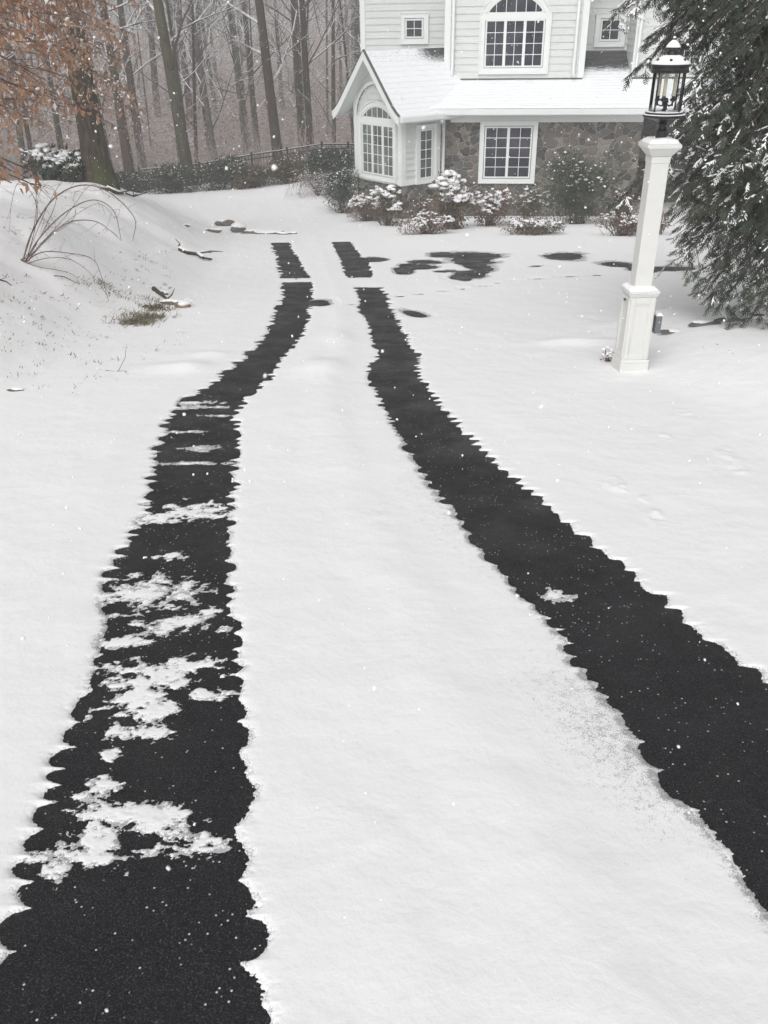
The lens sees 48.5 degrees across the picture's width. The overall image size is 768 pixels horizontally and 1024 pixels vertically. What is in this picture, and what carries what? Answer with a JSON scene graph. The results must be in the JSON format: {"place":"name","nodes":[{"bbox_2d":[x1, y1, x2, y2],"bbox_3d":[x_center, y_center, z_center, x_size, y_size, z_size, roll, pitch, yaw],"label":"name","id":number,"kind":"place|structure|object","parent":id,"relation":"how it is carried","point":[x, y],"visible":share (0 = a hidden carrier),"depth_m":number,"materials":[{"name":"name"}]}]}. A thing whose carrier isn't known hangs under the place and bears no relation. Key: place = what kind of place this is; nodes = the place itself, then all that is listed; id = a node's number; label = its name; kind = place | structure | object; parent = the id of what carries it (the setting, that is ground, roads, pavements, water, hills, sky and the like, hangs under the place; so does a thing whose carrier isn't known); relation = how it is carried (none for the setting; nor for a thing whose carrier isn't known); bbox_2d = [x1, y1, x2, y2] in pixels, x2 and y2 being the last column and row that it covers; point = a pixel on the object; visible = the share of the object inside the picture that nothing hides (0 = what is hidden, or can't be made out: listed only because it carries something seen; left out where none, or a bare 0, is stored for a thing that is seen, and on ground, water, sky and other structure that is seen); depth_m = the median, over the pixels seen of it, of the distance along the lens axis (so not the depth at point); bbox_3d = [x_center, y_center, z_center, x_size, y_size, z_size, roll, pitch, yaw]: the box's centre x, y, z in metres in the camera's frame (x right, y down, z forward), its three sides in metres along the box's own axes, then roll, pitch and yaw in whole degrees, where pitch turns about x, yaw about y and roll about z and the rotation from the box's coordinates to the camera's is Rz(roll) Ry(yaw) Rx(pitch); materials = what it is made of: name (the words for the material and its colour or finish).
{"place":"outdoors","nodes":[
{"label":"outdoors","id":0,"kind":"place"},
{"bbox_2d":[0,22,353,189],"bbox_3d":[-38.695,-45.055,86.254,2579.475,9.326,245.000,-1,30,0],"label":"ground","id":1,"kind":"structure","parent":0,"point":[167,111],"depth_m":60.83,"materials":[{"name":"brown soil"}]},
{"bbox_2d":[0,5,41,126],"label":"bare tree","id":2,"kind":"object","parent":1,"relation":"on","point":[23,63],"visible":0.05,"depth_m":56.28,"materials":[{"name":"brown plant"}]},
{"bbox_2d":[0,156,56,198],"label":"beech sapling","id":3,"kind":"object","parent":1,"relation":"on","point":[5,173],"visible":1,"depth_m":5.98,"materials":[{"name":"brown plant"}]},
{"bbox_2d":[18,143,81,181],"bbox_3d":[-6.182,-6.660,16.420,1.551,0.907,1.018,-1,30,0],"label":"shrub","id":4,"kind":"object","parent":1,"relation":"on","point":[52,156],"visible":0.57,"depth_m":16.14,"materials":[{"name":"white plant"}]},
{"bbox_2d":[0,1,111,178],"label":"bare tree","id":5,"kind":"object","parent":1,"relation":"on","point":[27,130],"visible":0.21,"depth_m":33.61,"materials":[{"name":"grey plant"}]},
{"bbox_2d":[0,0,116,157],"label":"beech tree","id":6,"kind":"object","parent":1,"relation":"on","point":[22,85],"visible":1,"depth_m":7.99,"materials":[{"name":"brown plant"}]},
{"bbox_2d":[1,13,119,178],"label":"bare tree","id":7,"kind":"object","parent":1,"relation":"on","point":[21,142],"visible":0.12,"depth_m":38.34,"materials":[{"name":"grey plant"}]},
{"bbox_2d":[59,157,86,181],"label":"shrub","id":8,"kind":"object","parent":1,"relation":"on","point":[75,167],"visible":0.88,"depth_m":15.96,"materials":[{"name":"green plant"}]},
{"bbox_2d":[2,3,148,148],"bbox_3d":[-14.350,-21.067,34.876,5.998,16.175,8.364,4,30,8],"label":"bare tree","id":9,"kind":"object","parent":1,"relation":"on","point":[59,138],"visible":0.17,"depth_m":36.91,"materials":[{"name":"grey plant"}]},
{"bbox_2d":[2,0,148,151],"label":"bare tree","id":10,"kind":"object","parent":1,"relation":"on","point":[92,67],"visible":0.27,"depth_m":34.38,"materials":[{"name":"grey plant"}]},
{"bbox_2d":[0,0,155,154],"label":"beech tree","id":11,"kind":"object","parent":1,"relation":"on","point":[79,13],"visible":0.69,"depth_m":13.81,"materials":[{"name":"brown plant"}]},
{"bbox_2d":[12,0,143,167],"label":"bare tree","id":12,"kind":"object","parent":1,"relation":"on","point":[96,82],"visible":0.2,"depth_m":38.70,"materials":[{"name":"grey plant"}]},
{"bbox_2d":[59,0,120,189],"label":"bare tree","id":13,"kind":"object","parent":1,"relation":"on","point":[91,149],"visible":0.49,"depth_m":15.80,"materials":[{"name":"brown plant"}]},
{"bbox_2d":[46,1,162,170],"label":"bare tree","id":14,"kind":"object","parent":1,"relation":"on","point":[119,68],"visible":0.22,"depth_m":40.65,"materials":[{"name":"plant"}]},
{"bbox_2d":[85,0,179,172],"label":"bare tree","id":15,"kind":"object","parent":1,"relation":"on","point":[127,160],"visible":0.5,"depth_m":30.68,"materials":[{"name":"grey plant"}]},
{"bbox_2d":[115,169,154,192],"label":"hedge shrub","id":16,"kind":"object","parent":1,"relation":"on","point":[126,181],"visible":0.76,"depth_m":29.59,"materials":[{"name":"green plant"}]},
{"bbox_2d":[86,0,187,145],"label":"bare tree","id":17,"kind":"object","parent":1,"relation":"on","point":[146,101],"visible":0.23,"depth_m":48.43,"materials":[{"name":"grey plant"}]},
{"bbox_2d":[112,0,173,96],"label":"bare tree","id":18,"kind":"object","parent":1,"relation":"on","point":[134,44],"visible":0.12,"depth_m":65.00,"materials":[{"name":"grey plant"}]},
{"bbox_2d":[107,0,189,117],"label":"bare tree","id":19,"kind":"object","parent":1,"relation":"on","point":[154,73],"visible":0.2,"depth_m":57.57,"materials":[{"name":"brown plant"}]},
{"bbox_2d":[88,0,231,171],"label":"bare tree","id":20,"kind":"object","parent":1,"relation":"on","point":[129,74],"visible":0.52,"depth_m":37.74,"materials":[{"name":"grey plant"}]},
{"bbox_2d":[135,0,188,104],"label":"bare tree","id":21,"kind":"object","parent":1,"relation":"on","point":[170,6],"visible":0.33,"depth_m":44.51,"materials":[{"name":"grey wood"}]},
{"bbox_2d":[113,0,216,129],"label":"bare tree","id":22,"kind":"object","parent":1,"relation":"on","point":[182,62],"visible":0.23,"depth_m":53.71,"materials":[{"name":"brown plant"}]},
{"bbox_2d":[134,161,202,193],"bbox_3d":[-7.222,-11.217,28.710,2.422,1.086,1.122,-1,30,0],"label":"hedge shrub","id":23,"kind":"object","parent":1,"relation":"on","point":[166,177],"visible":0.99,"depth_m":28.60,"materials":[{"name":"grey plant"}]},
{"bbox_2d":[96,1,242,164],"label":"bare tree","id":24,"kind":"object","parent":1,"relation":"on","point":[184,94],"visible":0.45,"depth_m":39.74,"materials":[{"name":"grey plant"}]},
{"bbox_2d":[0,25,353,189],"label":"undergrowth","id":25,"kind":"object","parent":1,"relation":"on","point":[236,122],"visible":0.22,"depth_m":42.28,"materials":[{"name":"brown plant"}]},
{"bbox_2d":[0,45,354,186],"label":"brushwood","id":26,"kind":"object","parent":1,"relation":"on","point":[152,161],"visible":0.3,"depth_m":41.61,"materials":[{"name":"grey plant"}]},
{"bbox_2d":[0,0,359,137],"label":"distant woods","id":27,"kind":"object","parent":1,"relation":"on","point":[270,32],"visible":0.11,"depth_m":63.81,"materials":[{"name":"grey plant"}]},
{"bbox_2d":[141,0,225,125],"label":"bare tree","id":28,"kind":"object","parent":1,"relation":"on","point":[199,33],"visible":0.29,"depth_m":49.79,"materials":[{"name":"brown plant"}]},
{"bbox_2d":[135,0,241,160],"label":"bare tree","id":29,"kind":"object","parent":1,"relation":"on","point":[204,113],"visible":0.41,"depth_m":42.09,"materials":[{"name":"grey plant"}]},
{"bbox_2d":[130,1,252,119],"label":"bare tree","id":30,"kind":"object","parent":1,"relation":"on","point":[210,81],"visible":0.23,"depth_m":56.37,"materials":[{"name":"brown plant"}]},
{"bbox_2d":[144,0,245,185],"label":"bare tree","id":31,"kind":"object","parent":1,"relation":"on","point":[168,57],"visible":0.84,"depth_m":28.80,"materials":[{"name":"grey plant"}]},
{"bbox_2d":[178,0,218,81],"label":"bare tree","id":32,"kind":"object","parent":1,"relation":"on","point":[212,43],"visible":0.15,"depth_m":69.37,"materials":[{"name":"grey plant"}]},
{"bbox_2d":[134,0,266,181],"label":"bare tree","id":33,"kind":"object","parent":1,"relation":"on","point":[194,83],"visible":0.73,"depth_m":34.67,"materials":[{"name":"grey plant"}]},
{"bbox_2d":[131,0,287,163],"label":"bare tree","id":34,"kind":"object","parent":1,"relation":"on","point":[206,100],"visible":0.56,"depth_m":37.74,"materials":[{"name":"grey wood"}]},
{"bbox_2d":[181,0,240,97],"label":"bare tree","id":35,"kind":"object","parent":1,"relation":"on","point":[188,22],"visible":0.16,"depth_m":61.30,"materials":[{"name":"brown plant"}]},
{"bbox_2d":[186,153,248,190],"bbox_3d":[-5.573,-11.456,28.704,2.211,1.296,1.152,-1,30,0],"label":"hedge shrub","id":36,"kind":"object","parent":1,"relation":"on","point":[219,175],"visible":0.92,"depth_m":28.56,"materials":[{"name":"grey plant"}]},
{"bbox_2d":[165,0,273,140],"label":"bare tree","id":37,"kind":"object","parent":1,"relation":"on","point":[172,42],"visible":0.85,"depth_m":30.63,"materials":[{"name":"grey plant"}]},
{"bbox_2d":[177,0,288,132],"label":"bare tree","id":38,"kind":"object","parent":1,"relation":"on","point":[241,51],"visible":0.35,"depth_m":50.33,"materials":[{"name":"grey plant"}]},
{"bbox_2d":[176,0,292,163],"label":"bare tree","id":39,"kind":"object","parent":1,"relation":"on","point":[240,102],"visible":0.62,"depth_m":38.67,"materials":[{"name":"grey wood"}]},
{"bbox_2d":[150,0,319,166],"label":"bare tree","id":40,"kind":"object","parent":1,"relation":"on","point":[252,98],"visible":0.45,"depth_m":40.49,"materials":[{"name":"grey plant"}]},
{"bbox_2d":[142,0,337,159],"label":"bare tree","id":41,"kind":"object","parent":1,"relation":"on","point":[269,81],"visible":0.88,"depth_m":32.12,"materials":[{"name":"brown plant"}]},
{"bbox_2d":[137,142,354,190],"bbox_3d":[-4.764,-11.824,30.011,8.752,2.396,0.828,5,30,10],"label":"metal fence","id":42,"kind":"object","parent":1,"relation":"on","point":[287,149],"visible":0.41,"depth_m":29.28,"materials":[{"name":"grey metal"}]},
{"bbox_2d":[211,0,289,118],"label":"bare tree","id":43,"kind":"object","parent":1,"relation":"on","point":[252,51],"visible":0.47,"depth_m":44.31,"materials":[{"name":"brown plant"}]},
{"bbox_2d":[191,0,316,146],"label":"bare tree","id":44,"kind":"object","parent":1,"relation":"on","point":[240,74],"visible":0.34,"depth_m":47.12,"materials":[{"name":"grey plant"}]},
{"bbox_2d":[224,0,289,109],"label":"bare tree","id":45,"kind":"object","parent":1,"relation":"on","point":[277,30],"visible":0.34,"depth_m":58.28,"materials":[{"name":"grey plant"}]},
{"bbox_2d":[226,163,291,189],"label":"hedge shrub","id":46,"kind":"object","parent":1,"relation":"on","point":[252,176],"visible":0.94,"depth_m":28.40,"materials":[{"name":"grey plant"}]},
{"bbox_2d":[266,148,319,184],"bbox_3d":[-2.944,-11.447,28.259,1.902,1.168,0.919,-1,30,0],"label":"hedge shrub","id":47,"kind":"object","parent":1,"relation":"on","point":[286,165],"visible":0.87,"depth_m":28.15,"materials":[{"name":"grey plant"}]},
{"bbox_2d":[267,0,318,120],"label":"bare tree","id":48,"kind":"object","parent":1,"relation":"on","point":[286,48],"visible":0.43,"depth_m":55.10,"materials":[{"name":"grey plant"}]},
{"bbox_2d":[251,0,342,152],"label":"bare tree","id":49,"kind":"object","parent":1,"relation":"on","point":[299,36],"visible":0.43,"depth_m":43.56,"materials":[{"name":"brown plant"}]},
{"bbox_2d":[237,0,359,172],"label":"bare tree","id":50,"kind":"object","parent":1,"relation":"on","point":[297,74],"visible":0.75,"depth_m":35.41,"materials":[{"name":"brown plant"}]},
{"bbox_2d":[245,0,355,87],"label":"bare tree","id":51,"kind":"object","parent":1,"relation":"on","point":[307,30],"visible":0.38,"depth_m":51.33,"materials":[{"name":"grey plant"}]},
{"bbox_2d":[250,0,352,171],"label":"bare tree","id":52,"kind":"object","parent":1,"relation":"on","point":[303,25],"visible":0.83,"depth_m":33.43,"materials":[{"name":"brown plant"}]},
{"bbox_2d":[256,0,357,133],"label":"bare tree","id":53,"kind":"object","parent":1,"relation":"on","point":[326,39],"visible":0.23,"depth_m":50.49,"materials":[{"name":"grey plant"}]},
{"bbox_2d":[283,167,332,198],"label":"weeping shrub","id":54,"kind":"object","parent":1,"relation":"on","point":[307,181],"visible":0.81,"depth_m":26.04,"materials":[{"name":"brown plant"}]},
{"bbox_2d":[264,0,360,149],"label":"bare tree","id":55,"kind":"object","parent":1,"relation":"on","point":[333,60],"visible":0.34,"depth_m":37.72,"materials":[{"name":"grey plant"}]},
{"bbox_2d":[277,0,359,167],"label":"bare tree","id":56,"kind":"object","parent":1,"relation":"on","point":[344,54],"visible":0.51,"depth_m":37.88,"materials":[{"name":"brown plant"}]},
{"bbox_2d":[302,145,354,182],"bbox_3d":[-1.717,-11.284,27.675,1.834,1.190,1.085,-11,31,-17],"label":"hedge shrub","id":57,"kind":"object","parent":1,"relation":"on","point":[331,158],"visible":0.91,"depth_m":27.53,"materials":[{"name":"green plant"}]},
{"bbox_2d":[305,1,353,96],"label":"bare tree","id":58,"kind":"object","parent":1,"relation":"on","point":[340,66],"visible":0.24,"depth_m":61.57,"materials":[{"name":"grey plant"}]},
{"bbox_2d":[305,1,354,72],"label":"bare tree","id":59,"kind":"object","parent":1,"relation":"on","point":[352,32],"visible":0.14,"depth_m":65.06,"materials":[{"name":"grey plant"}]},
{"bbox_2d":[311,0,359,61],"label":"bare tree","id":60,"kind":"object","parent":1,"relation":"on","point":[357,26],"visible":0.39,"depth_m":54.05,"materials":[{"name":"grey plant"}]},
{"bbox_2d":[321,164,360,213],"bbox_3d":[-1.133,-9.011,23.810,1.312,1.419,1.166,-1,30,0],"label":"shrub","id":61,"kind":"object","parent":1,"relation":"on","point":[342,183],"visible":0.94,"depth_m":23.66,"materials":[{"name":"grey plant"}]},
{"bbox_2d":[325,0,360,87],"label":"bare tree","id":62,"kind":"object","parent":1,"relation":"on","point":[354,7],"visible":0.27,"depth_m":40.67,"materials":[{"name":"grey plant"}]},
{"bbox_2d":[345,191,385,221],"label":"shrub","id":63,"kind":"object","parent":1,"relation":"on","point":[360,203],"visible":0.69,"depth_m":22.13,"materials":[{"name":"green plant"}]},
{"bbox_2d":[0,169,767,1023],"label":"snow cover","id":64,"kind":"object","parent":1,"relation":"on","point":[576,865],"visible":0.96,"depth_m":3.38,"materials":[{"name":"white snow"}]},
{"bbox_2d":[1,161,135,300],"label":"arching shrub","id":65,"kind":"object","parent":64,"relation":"on","point":[29,254],"visible":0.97,"depth_m":8.97,"materials":[{"name":"brown plant"}]},
{"bbox_2d":[101,185,149,196],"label":"fallen branch","id":66,"kind":"object","parent":64,"relation":"on","point":[112,189],"visible":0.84,"depth_m":15.52,"materials":[{"name":"brown plant"}]},
{"bbox_2d":[159,299,181,304],"bbox_3d":[-2.516,-2.475,10.090,0.355,0.084,0.156,-1,30,0],"label":"stone","id":67,"kind":"object","parent":64,"relation":"on","point":[169,302],"visible":0.56,"depth_m":10.05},
{"bbox_2d":[174,300,191,307],"bbox_3d":[-2.332,-2.414,9.923,0.186,0.110,0.185,21,37,33],"label":"stone","id":68,"kind":"object","parent":64,"relation":"on","point":[183,304],"visible":0.9,"depth_m":9.86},
{"bbox_2d":[175,238,222,259],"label":"fallen branch","id":69,"kind":"object","parent":64,"relation":"on","point":[192,252],"visible":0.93,"depth_m":14.05,"materials":[{"name":"brown plant"}]},
{"bbox_2d":[214,218,234,225],"bbox_3d":[-4.064,-7.356,21.705,0.483,0.217,0.335,10,32,18],"label":"stone","id":70,"kind":"object","parent":64,"relation":"on","point":[224,222],"visible":0.91,"depth_m":21.60,"materials":[{"name":"stone"}]},
{"bbox_2d":[230,222,246,232],"bbox_3d":[-3.428,-6.712,20.151,0.383,0.264,0.521,17,35,29],"label":"stone","id":71,"kind":"object","parent":64,"relation":"on","point":[238,227],"visible":0.91,"depth_m":20.01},
{"bbox_2d":[254,229,282,233],"bbox_3d":[-2.656,-6.473,19.719,0.680,0.111,0.327,-1,30,0],"label":"stone","id":72,"kind":"object","parent":64,"relation":"on","point":[268,231],"visible":0.93,"depth_m":19.61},
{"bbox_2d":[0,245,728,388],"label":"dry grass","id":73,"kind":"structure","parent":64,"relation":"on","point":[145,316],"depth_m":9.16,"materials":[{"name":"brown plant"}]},
{"bbox_2d":[600,346,613,361],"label":"dry plant","id":74,"kind":"object","parent":64,"relation":"on","point":[608,352],"visible":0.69,"depth_m":7.02,"materials":[{"name":"white plant"}]},
{"bbox_2d":[660,327,679,333],"bbox_3d":[2.556,-1.598,7.522,0.270,0.040,0.135,-1,30,0],"label":"stone","id":75,"kind":"object","parent":64,"relation":"on","point":[669,330],"visible":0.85,"depth_m":7.49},
{"bbox_2d":[688,320,721,326],"bbox_3d":[2.822,-1.661,7.513,0.297,0.054,0.140,-1,30,0],"label":"stone","id":76,"kind":"object","parent":64,"relation":"on","point":[696,323],"visible":0.94,"depth_m":7.48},
{"bbox_2d":[365,184,404,226],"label":"shrub","id":77,"kind":"object","parent":1,"relation":"on","point":[387,208],"visible":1,"depth_m":20.91,"materials":[{"name":"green plant"}]},
{"bbox_2d":[401,197,435,221],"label":"shrub","id":78,"kind":"object","parent":1,"relation":"on","point":[420,205],"visible":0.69,"depth_m":21.77,"materials":[{"name":"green plant"}]},
{"bbox_2d":[397,210,455,234],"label":"shrub","id":79,"kind":"object","parent":1,"relation":"on","point":[433,220],"visible":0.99,"depth_m":18.95,"materials":[{"name":"white plant"}]},
{"bbox_2d":[428,168,473,229],"bbox_3d":[1.618,-7.254,19.917,1.201,1.496,0.838,-27,39,-37],"label":"shrub","id":80,"kind":"object","parent":1,"relation":"on","point":[456,193],"visible":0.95,"depth_m":19.67,"materials":[{"name":"white plant"}]},
{"bbox_2d":[468,187,516,226],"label":"shrub","id":81,"kind":"object","parent":1,"relation":"on","point":[486,203],"visible":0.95,"depth_m":20.58,"materials":[{"name":"white plant"}]},
{"bbox_2d":[507,183,551,219],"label":"shrub","id":82,"kind":"object","parent":1,"relation":"on","point":[525,212],"visible":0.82,"depth_m":21.36,"materials":[{"name":"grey plant"}]},
{"bbox_2d":[499,216,565,235],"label":"shrub","id":83,"kind":"object","parent":1,"relation":"on","point":[523,226],"visible":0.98,"depth_m":18.43,"materials":[{"name":"grey plant"}]},
{"bbox_2d":[332,0,766,218],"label":"house","id":84,"kind":"structure","parent":1,"relation":"on","point":[478,153],"depth_m":22.29,"materials":[{"name":"white paint"}]},
{"bbox_2d":[357,100,397,183],"bbox_3d":[-0.171,-9.803,22.522,0.100,1.942,1.591,-23,36,-33],"label":"arched window","id":85,"kind":"structure","parent":84,"relation":"in","point":[378,126],"depth_m":22.53,"materials":[{"name":"white paint"}]},
{"bbox_2d":[400,12,428,43],"bbox_3d":[0.830,-13.279,23.407,0.785,0.754,0.095,2,30,5],"label":"window","id":86,"kind":"structure","parent":84,"relation":"in","point":[409,28],"depth_m":23.40,"materials":[{"name":"white paint"}]},
{"bbox_2d":[415,123,436,184],"bbox_3d":[1.106,-9.433,22.467,0.697,1.445,0.095,-23,36,-33],"label":"window","id":87,"kind":"structure","parent":84,"relation":"in","point":[425,160],"depth_m":22.46,"materials":[{"name":"white paint"}]},
{"bbox_2d":[478,121,538,183],"bbox_3d":[3.271,-9.513,22.560,1.499,1.534,0.095,2,30,5],"label":"window","id":88,"kind":"structure","parent":84,"relation":"in","point":[511,140],"depth_m":22.55,"materials":[{"name":"white paint"}]},
{"bbox_2d":[478,0,551,73],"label":"arched window","id":89,"kind":"structure","parent":84,"relation":"in","point":[506,24],"depth_m":22.04,"materials":[{"name":"white paint"}]},
{"bbox_2d":[593,12,627,46],"bbox_3d":[6.094,-12.982,22.950,0.815,0.811,0.095,2,30,5],"label":"window","id":90,"kind":"structure","parent":84,"relation":"in","point":[614,34],"depth_m":22.97,"materials":[{"name":"white paint"}]},
{"bbox_2d":[528,140,626,224],"bbox_3d":[4.695,-7.893,20.595,2.383,1.964,1.378,-1,30,0],"label":"shrub","id":91,"kind":"object","parent":1,"relation":"on","point":[578,208],"visible":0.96,"depth_m":20.54,"materials":[{"name":"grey plant"}]},
{"bbox_2d":[593,211,638,235],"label":"shrub","id":92,"kind":"object","parent":1,"relation":"on","point":[618,222],"visible":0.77,"depth_m":17.93,"materials":[{"name":"grey plant"}]},
{"bbox_2d":[611,189,641,217],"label":"shrub","id":93,"kind":"object","parent":1,"relation":"on","point":[639,199],"visible":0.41,"depth_m":20.73,"materials":[{"name":"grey plant"}]},
{"bbox_2d":[611,36,690,371],"bbox_3d":[1.966,-2.124,6.224,0.346,2.364,0.286,-1,30,0],"label":"lamp post","id":94,"kind":"object","parent":1,"relation":"on","point":[639,323],"visible":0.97,"depth_m":6.20,"materials":[{"name":"white plastic"}]},
{"bbox_2d":[659,210,671,233],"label":"shrub","id":95,"kind":"object","parent":1,"relation":"on","point":[662,227],"visible":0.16,"depth_m":18.10,"materials":[{"name":"grey plant"}]},
{"bbox_2d":[603,0,767,329],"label":"hemlock tree","id":96,"kind":"object","parent":1,"relation":"on","point":[744,117],"visible":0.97,"depth_m":7.00,"materials":[{"name":"green plant"}]},
{"bbox_2d":[0,0,359,27],"label":"sky","id":97,"kind":"structure","parent":0,"point":[283,12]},
{"bbox_2d":[0,242,767,1023],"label":"driveway","id":98,"kind":"structure","parent":0,"point":[150,940],"depth_m":2.62,"materials":[{"name":"black asphalt"}]},
{"bbox_2d":[0,0,767,1011],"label":"falling snow","id":99,"kind":"structure","parent":0,"point":[374,688],"depth_m":3.84,"materials":[{"name":"white snow"}]},
{"bbox_2d":[714,316,745,321],"bbox_3d":[3.083,-1.714,7.613,0.291,0.068,0.125,-1,30,0],"label":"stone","id":100,"kind":"object","parent":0,"point":[719,319],"visible":0.49,"depth_m":7.57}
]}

